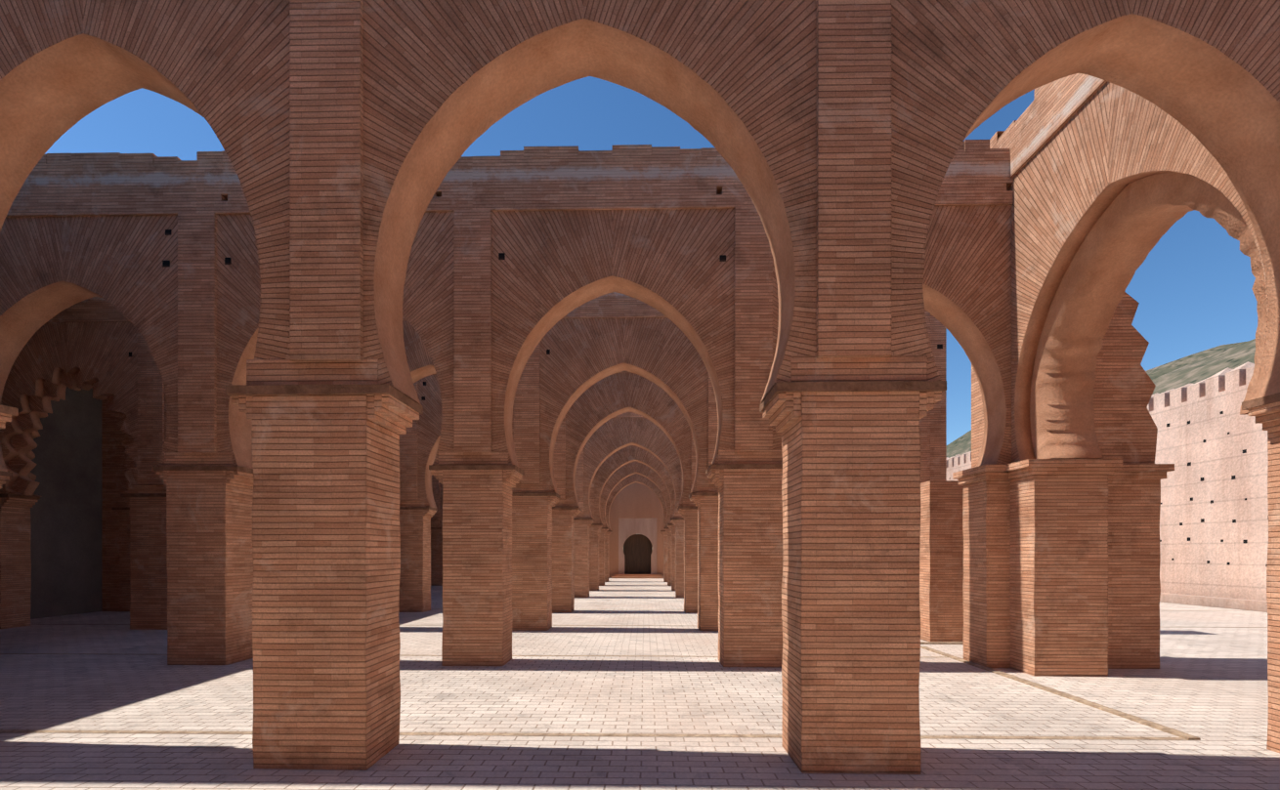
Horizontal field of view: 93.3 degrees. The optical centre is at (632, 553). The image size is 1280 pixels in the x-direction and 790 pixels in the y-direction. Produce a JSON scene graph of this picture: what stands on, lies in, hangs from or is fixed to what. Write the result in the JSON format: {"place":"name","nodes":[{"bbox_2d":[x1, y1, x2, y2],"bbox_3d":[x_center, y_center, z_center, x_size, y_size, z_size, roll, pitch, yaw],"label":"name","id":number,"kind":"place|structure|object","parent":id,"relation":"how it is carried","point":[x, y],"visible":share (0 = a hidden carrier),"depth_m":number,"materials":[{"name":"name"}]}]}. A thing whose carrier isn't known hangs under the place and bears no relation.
{"place":"outdoors","nodes":[
{"label":"outdoors","id":0,"kind":"place"},
{"bbox_2d":[0,578,1279,789],"bbox_3d":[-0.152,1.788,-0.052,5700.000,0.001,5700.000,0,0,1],"label":"ground","id":1,"kind":"structure","parent":0,"point":[1208,682],"depth_m":6.65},
{"bbox_2d":[30,386,102,619],"bbox_3d":[-16.723,-2.311,20.929,1.140,8.198,46.961,0,0,1],"label":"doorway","id":2,"kind":"structure","parent":1,"relation":"on","point":[66,539],"depth_m":17.41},
{"bbox_2d":[102,370,697,612],"bbox_3d":[-4.493,-2.311,18.529,23.415,8.198,0.741,0,0,1],"label":"arcade","id":3,"kind":"object","parent":1,"relation":"on","point":[594,407],"visible":0.21,"depth_m":18.23,"materials":[{"name":"brick"}]},
{"bbox_2d":[0,292,946,631],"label":"arcade","id":4,"kind":"object","parent":1,"relation":"on","point":[100,347],"visible":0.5,"depth_m":14.03,"materials":[{"name":"brick"}]},
{"bbox_2d":[0,139,1064,668],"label":"arcade","id":5,"kind":"object","parent":1,"relation":"on","point":[516,257],"visible":0.75,"depth_m":9.54,"materials":[{"name":"brick"}]},
{"bbox_2d":[430,461,671,586],"bbox_3d":[-4.216,-2.311,33.175,23.357,8.198,0.741,0,0,1],"label":"arcade","id":6,"kind":"object","parent":1,"relation":"on","point":[618,476],"visible":0.02,"depth_m":32.82,"materials":[{"name":"brick"}]},
{"bbox_2d":[573,411,683,597],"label":"arch","id":7,"kind":"structure","parent":1,"relation":"on","point":[609,438],"depth_m":24.06,"materials":[{"name":"brick"}]},
{"bbox_2d":[589,445,675,591],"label":"arch","id":8,"kind":"structure","parent":1,"relation":"on","point":[611,465],"depth_m":28.42,"materials":[{"name":"brick"}]},
{"bbox_2d":[0,589,1267,740],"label":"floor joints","id":9,"kind":"object","parent":1,"relation":"on","point":[1183,736],"visible":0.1,"depth_m":6.02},
{"bbox_2d":[608,482,663,578],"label":"wall","id":10,"kind":"structure","parent":1,"relation":"on","point":[636,535],"depth_m":43.14,"materials":[{"name":"brown paint"}]},
{"bbox_2d":[604,473,667,582],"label":"arch","id":11,"kind":"structure","parent":1,"relation":"on","point":[639,479],"depth_m":37.14,"materials":[{"name":"brick"}]},
{"bbox_2d":[0,0,1279,774],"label":"arcade","id":12,"kind":"object","parent":1,"relation":"on","point":[832,132],"visible":1,"depth_m":4.99,"materials":[{"name":"brick"}]},
{"bbox_2d":[971,73,1267,468],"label":"transverse arch","id":13,"kind":"structure","parent":12,"relation":"on","point":[1113,184],"depth_m":8.28,"materials":[{"name":"brick"}]},
{"bbox_2d":[952,292,1174,677],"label":"cross pier","id":14,"kind":"structure","parent":1,"relation":"on","point":[1061,566],"depth_m":9.30,"materials":[{"name":"brick"}]},
{"bbox_2d":[45,76,1257,445],"label":"sky","id":15,"kind":"structure","parent":0,"point":[1193,291],"materials":[{"name":"blue"}]},
{"bbox_2d":[919,480,963,642],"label":"pillar","id":16,"kind":"structure","parent":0,"point":[941,573],"depth_m":12.07,"materials":[{"name":"brick"}]},
{"bbox_2d":[946,339,1255,458],"bbox_3d":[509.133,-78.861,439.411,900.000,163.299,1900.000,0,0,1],"label":"hills","id":17,"kind":"structure","parent":0,"point":[1195,368],"depth_m":171.47,"materials":[{"name":"green plant"}]},
{"bbox_2d":[946,361,1268,612],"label":"wall","id":18,"kind":"structure","parent":0,"point":[1212,445],"depth_m":20.46,"materials":[{"name":"paint"}]}
]}

